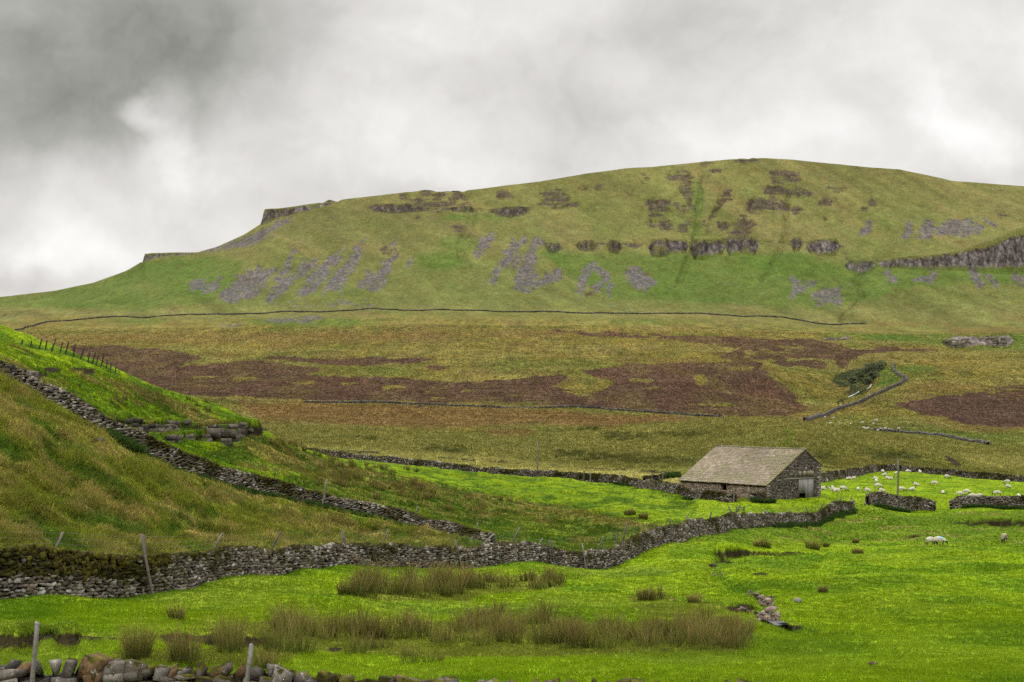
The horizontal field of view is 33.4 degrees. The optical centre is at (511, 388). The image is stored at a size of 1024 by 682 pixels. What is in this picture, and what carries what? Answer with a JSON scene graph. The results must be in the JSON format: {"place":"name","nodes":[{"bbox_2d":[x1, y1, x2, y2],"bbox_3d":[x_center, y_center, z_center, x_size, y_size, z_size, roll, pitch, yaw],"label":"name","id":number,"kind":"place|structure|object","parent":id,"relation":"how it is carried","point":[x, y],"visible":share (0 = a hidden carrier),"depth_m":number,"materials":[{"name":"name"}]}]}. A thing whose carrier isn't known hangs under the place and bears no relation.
{"place":"outdoors","nodes":[
{"label":"outdoors","id":0,"kind":"place"},
{"bbox_2d":[0,158,1023,332],"bbox_3d":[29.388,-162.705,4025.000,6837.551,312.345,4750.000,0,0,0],"label":"hill","id":1,"kind":"structure","parent":0,"point":[887,249],"depth_m":2021.41,"materials":[{"name":"green plant"}]},
{"bbox_2d":[0,323,1023,681],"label":"ground","id":2,"kind":"structure","parent":0,"point":[74,637],"depth_m":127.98,"materials":[{"name":"green plant"}]},
{"bbox_2d":[1,364,39,381],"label":"rock outcrop","id":3,"kind":"object","parent":2,"relation":"on","point":[7,369],"visible":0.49,"depth_m":115.72,"materials":[{"name":"grey stone"}]},
{"bbox_2d":[13,338,116,372],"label":"wire fence","id":4,"kind":"object","parent":2,"relation":"on","point":[101,365],"visible":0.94,"depth_m":153.34,"materials":[{"name":"brown wood"}]},
{"bbox_2d":[94,438,107,444],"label":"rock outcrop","id":5,"kind":"object","parent":2,"relation":"on","point":[99,439],"visible":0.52,"depth_m":109.19,"materials":[{"name":"grey stone"}]},
{"bbox_2d":[112,614,164,659],"bbox_3d":[-8.859,5.863,40.760,1.527,1.216,1.430,0,0,0],"label":"rush clump","id":6,"kind":"object","parent":2,"relation":"on","point":[125,652],"visible":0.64,"depth_m":40.63,"materials":[{"name":"green plant"}]},
{"bbox_2d":[164,602,189,620],"bbox_3d":[-10.624,6.960,54.031,0.943,0.812,0.937,0,0,0],"label":"rush clump","id":7,"kind":"object","parent":2,"relation":"on","point":[179,614],"visible":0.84,"depth_m":53.94,"materials":[{"name":"green plant"}]},
{"bbox_2d":[152,616,209,662],"bbox_3d":[-7.786,5.780,40.078,1.433,1.263,1.326,0,0,0],"label":"rush clump","id":8,"kind":"object","parent":2,"relation":"on","point":[178,635],"visible":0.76,"depth_m":40.03,"materials":[{"name":"green plant"}]},
{"bbox_2d":[125,418,253,437],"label":"rock outcrop","id":9,"kind":"object","parent":2,"relation":"on","point":[232,430],"visible":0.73,"depth_m":148.74,"materials":[{"name":"grey stone"}]},
{"bbox_2d":[166,434,243,446],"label":"rock outcrop","id":10,"kind":"object","parent":2,"relation":"on","point":[208,438],"visible":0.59,"depth_m":147.38,"materials":[{"name":"grey stone"}]},
{"bbox_2d":[203,610,251,653],"bbox_3d":[-6.822,5.870,41.309,1.328,1.129,1.650,0,0,0],"label":"rush clump","id":11,"kind":"object","parent":2,"relation":"on","point":[233,642],"visible":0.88,"depth_m":41.22,"materials":[{"name":"green plant"}]},
{"bbox_2d":[0,621,481,681],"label":"wire fence","id":12,"kind":"object","parent":2,"relation":"on","point":[35,649],"visible":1,"depth_m":33.36,"materials":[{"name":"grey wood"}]},
{"bbox_2d":[0,360,495,542],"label":"dry stone wall","id":13,"kind":"structure","parent":2,"relation":"on","point":[73,402],"depth_m":124.02,"materials":[{"name":"grey stone"}]},
{"bbox_2d":[20,370,477,528],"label":"wire fence","id":14,"kind":"object","parent":2,"relation":"on","point":[38,387],"visible":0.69,"depth_m":121.50,"materials":[{"name":"wood"}]},
{"bbox_2d":[333,573,356,595],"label":"rush clump","id":15,"kind":"object","parent":2,"relation":"on","point":[345,589],"visible":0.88,"depth_m":71.18,"materials":[{"name":"green plant"}]},
{"bbox_2d":[3,496,851,553],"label":"wire fence","id":16,"kind":"object","parent":2,"relation":"on","point":[216,544],"visible":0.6,"depth_m":95.40,"materials":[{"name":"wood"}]},
{"bbox_2d":[0,500,855,599],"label":"dry stone wall","id":17,"kind":"structure","parent":2,"relation":"on","point":[27,569],"depth_m":82.81,"materials":[{"name":"grey stone"}]},
{"bbox_2d":[0,652,920,681],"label":"dry stone wall","id":18,"kind":"structure","parent":2,"relation":"on","point":[197,674],"depth_m":34.05,"materials":[{"name":"grey stone"}]},
{"bbox_2d":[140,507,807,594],"bbox_3d":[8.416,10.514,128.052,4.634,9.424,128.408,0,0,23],"label":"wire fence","id":19,"kind":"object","parent":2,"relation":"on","point":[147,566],"visible":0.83,"depth_m":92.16,"materials":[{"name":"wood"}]},
{"bbox_2d":[109,386,907,669],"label":"rushes","id":20,"kind":"object","parent":2,"relation":"on","point":[442,582],"visible":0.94,"depth_m":51.64,"materials":[{"name":"green plant"}]},
{"bbox_2d":[306,447,737,501],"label":"dry stone wall","id":21,"kind":"structure","parent":2,"relation":"on","point":[676,488],"depth_m":255.66,"materials":[{"name":"grey stone"}]},
{"bbox_2d":[348,447,698,498],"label":"wire fence","id":22,"kind":"object","parent":2,"relation":"on","point":[583,476],"visible":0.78,"depth_m":251.66,"materials":[{"name":"wood"}]},
{"bbox_2d":[537,440,537,469],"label":"telegraph pole","id":23,"kind":"object","parent":2,"relation":"on","point":[537,454],"visible":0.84,"depth_m":269.89,"materials":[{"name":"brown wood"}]},
{"bbox_2d":[100,426,1023,528],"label":"nettles","id":24,"kind":"object","parent":2,"relation":"on","point":[133,445],"visible":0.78,"depth_m":128.12,"materials":[{"name":"green plant"}]},
{"bbox_2d":[623,508,635,515],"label":"rush clump","id":25,"kind":"object","parent":2,"relation":"on","point":[629,512],"visible":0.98,"depth_m":167.10,"materials":[{"name":"green plant"}]},
{"bbox_2d":[637,512,648,519],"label":"rush clump","id":26,"kind":"object","parent":2,"relation":"on","point":[644,516],"visible":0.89,"depth_m":163.21,"materials":[{"name":"green plant"}]},
{"bbox_2d":[636,587,656,600],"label":"rush clump","id":27,"kind":"object","parent":2,"relation":"on","point":[647,597],"visible":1,"depth_m":78.35,"materials":[{"name":"green plant"}]},
{"bbox_2d":[642,471,673,479],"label":"dry stone wall","id":28,"kind":"structure","parent":2,"relation":"on","point":[654,477],"depth_m":261.19,"materials":[{"name":"grey stone"}]},
{"bbox_2d":[685,593,703,603],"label":"rush clump","id":29,"kind":"object","parent":2,"relation":"on","point":[693,599],"visible":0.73,"depth_m":76.43,"materials":[{"name":"green plant"}]},
{"bbox_2d":[733,488,749,501],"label":"field gate","id":30,"kind":"structure","parent":2,"relation":"on","point":[734,495],"depth_m":199.22,"materials":[{"name":"grey wood"}]},
{"bbox_2d":[678,445,821,499],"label":"stone barn","id":31,"kind":"structure","parent":2,"relation":"on","point":[774,473],"depth_m":204.95,"materials":[{"name":"grey stone"}]},
{"bbox_2d":[798,479,813,498],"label":"barn door","id":32,"kind":"structure","parent":31,"relation":"in","point":[806,486],"depth_m":203.84,"materials":[{"name":"grey wood"}]},
{"bbox_2d":[749,491,766,499],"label":"dry stone wall","id":33,"kind":"structure","parent":2,"relation":"on","point":[762,494],"depth_m":198.83,"materials":[{"name":"grey stone"}]},
{"bbox_2d":[752,541,764,546],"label":"rush clump","id":34,"kind":"object","parent":2,"relation":"on","point":[755,544],"visible":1,"depth_m":135.68,"materials":[{"name":"green plant"}]},
{"bbox_2d":[755,538,771,548],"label":"rush clump","id":35,"kind":"object","parent":2,"relation":"on","point":[768,545],"visible":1,"depth_m":135.63,"materials":[{"name":"green plant"}]},
{"bbox_2d":[803,539,822,550],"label":"rush clump","id":36,"kind":"object","parent":2,"relation":"on","point":[814,546],"visible":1,"depth_m":143.13,"materials":[{"name":"green plant"}]},
{"bbox_2d":[817,583,828,592],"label":"rush clump","id":37,"kind":"object","parent":2,"relation":"on","point":[821,589],"visible":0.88,"depth_m":81.72,"materials":[{"name":"green plant"}]},
{"bbox_2d":[852,538,859,542],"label":"rush clump","id":38,"kind":"object","parent":2,"relation":"on","point":[854,540],"visible":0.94,"depth_m":166.66,"materials":[{"name":"green plant"}]},
{"bbox_2d":[851,547,864,553],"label":"rush clump","id":39,"kind":"object","parent":2,"relation":"on","point":[857,551],"visible":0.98,"depth_m":134.75,"materials":[{"name":"green plant"}]},
{"bbox_2d":[897,458,898,495],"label":"telegraph pole","id":40,"kind":"object","parent":2,"relation":"on","point":[897,476],"visible":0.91,"depth_m":215.90,"materials":[{"name":"grey wood"}]},
{"bbox_2d":[864,491,936,510],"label":"dry stone wall","id":41,"kind":"structure","parent":2,"relation":"on","point":[914,503],"depth_m":210.53,"materials":[{"name":"grey stone"}]},
{"bbox_2d":[821,464,1023,482],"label":"dry stone wall","id":42,"kind":"structure","parent":2,"relation":"on","point":[840,474],"depth_m":310.32,"materials":[{"name":"grey stone"}]},
{"bbox_2d":[925,537,937,544],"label":"sheep","id":43,"kind":"object","parent":2,"relation":"on","point":[929,539],"visible":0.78,"depth_m":152.16},
{"bbox_2d":[933,536,947,544],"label":"sheep","id":44,"kind":"object","parent":2,"relation":"on","point":[939,538],"visible":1,"depth_m":150.40},
{"bbox_2d":[949,495,1023,508],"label":"dry stone wall","id":45,"kind":"structure","parent":2,"relation":"on","point":[961,500],"depth_m":209.54,"materials":[{"name":"grey stone"}]},
{"bbox_2d":[1001,533,1007,541],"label":"sheep","id":46,"kind":"object","parent":2,"relation":"on","point":[1004,536],"visible":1,"depth_m":152.22},
{"bbox_2d":[0,0,1023,296],"label":"sky","id":47,"kind":"structure","parent":0,"point":[130,130],"materials":[{"name":"grey"}]},
{"bbox_2d":[2,317,1023,475],"bbox_3d":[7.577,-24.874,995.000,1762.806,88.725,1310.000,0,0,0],"label":"moorland","id":48,"kind":"structure","parent":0,"point":[360,324],"depth_m":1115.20,"materials":[{"name":"plant"}]},
{"bbox_2d":[13,308,865,329],"bbox_3d":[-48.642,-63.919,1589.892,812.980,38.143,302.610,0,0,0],"label":"dry stone wall","id":49,"kind":"structure","parent":48,"relation":"on","point":[36,324],"depth_m":1737.64,"materials":[{"name":"grey stone"}]},
{"bbox_2d":[304,400,722,416],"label":"dry stone wall","id":50,"kind":"structure","parent":48,"relation":"on","point":[556,406],"depth_m":849.60,"materials":[{"name":"grey stone"}]},
{"bbox_2d":[847,376,855,382],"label":"ravine tree","id":51,"kind":"object","parent":48,"relation":"on","point":[852,379],"visible":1,"depth_m":1090.06,"materials":[{"name":"green plant"}]},
{"bbox_2d":[803,362,907,420],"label":"dry stone wall","id":52,"kind":"structure","parent":48,"relation":"on","point":[835,409],"depth_m":926.07,"materials":[{"name":"grey stone"}]},
{"bbox_2d":[855,371,864,378],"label":"ravine tree","id":53,"kind":"object","parent":48,"relation":"on","point":[860,374],"visible":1,"depth_m":1093.62,"materials":[{"name":"green plant"}]},
{"bbox_2d":[859,366,869,374],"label":"ravine tree","id":54,"kind":"object","parent":48,"relation":"on","point":[864,370],"visible":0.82,"depth_m":1112.65,"materials":[{"name":"green plant"}]},
{"bbox_2d":[862,376,871,383],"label":"ravine tree","id":55,"kind":"object","parent":48,"relation":"on","point":[866,380],"visible":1,"depth_m":1065.41,"materials":[{"name":"green plant"}]},
{"bbox_2d":[864,363,876,371],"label":"ravine tree","id":56,"kind":"object","parent":48,"relation":"on","point":[872,368],"visible":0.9,"depth_m":1114.93,"materials":[{"name":"green plant"}]},
{"bbox_2d":[867,371,879,380],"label":"ravine tree","id":57,"kind":"object","parent":48,"relation":"on","point":[871,375],"visible":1,"depth_m":1072.09,"materials":[{"name":"green plant"}]},
{"bbox_2d":[871,361,884,371],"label":"ravine tree","id":58,"kind":"object","parent":48,"relation":"on","point":[876,366],"visible":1,"depth_m":1105.11,"materials":[{"name":"green plant"}]},
{"bbox_2d":[872,428,989,444],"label":"dry stone wall","id":59,"kind":"structure","parent":48,"relation":"on","point":[944,435],"depth_m":621.60,"materials":[{"name":"grey stone"}]},
{"bbox_2d":[948,336,1006,347],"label":"rock outcrop","id":60,"kind":"object","parent":48,"relation":"on","point":[959,344],"visible":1,"depth_m":1340.54,"materials":[{"name":"grey stone"}]},
{"bbox_2d":[711,564,780,622],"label":"gravel","id":61,"kind":"structure","parent":0,"point":[760,615],"depth_m":71.58,"materials":[{"name":"grey stone"}]},
{"bbox_2d":[764,606,778,612],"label":"stream stone","id":62,"kind":"object","parent":61,"relation":"on","point":[768,609],"visible":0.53,"depth_m":69.78,"materials":[{"name":"beige stone"}]},
{"bbox_2d":[763,619,787,624],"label":"water","id":63,"kind":"structure","parent":0,"point":[777,622],"depth_m":63.67,"materials":[{"name":"grey liquid"}]}
]}

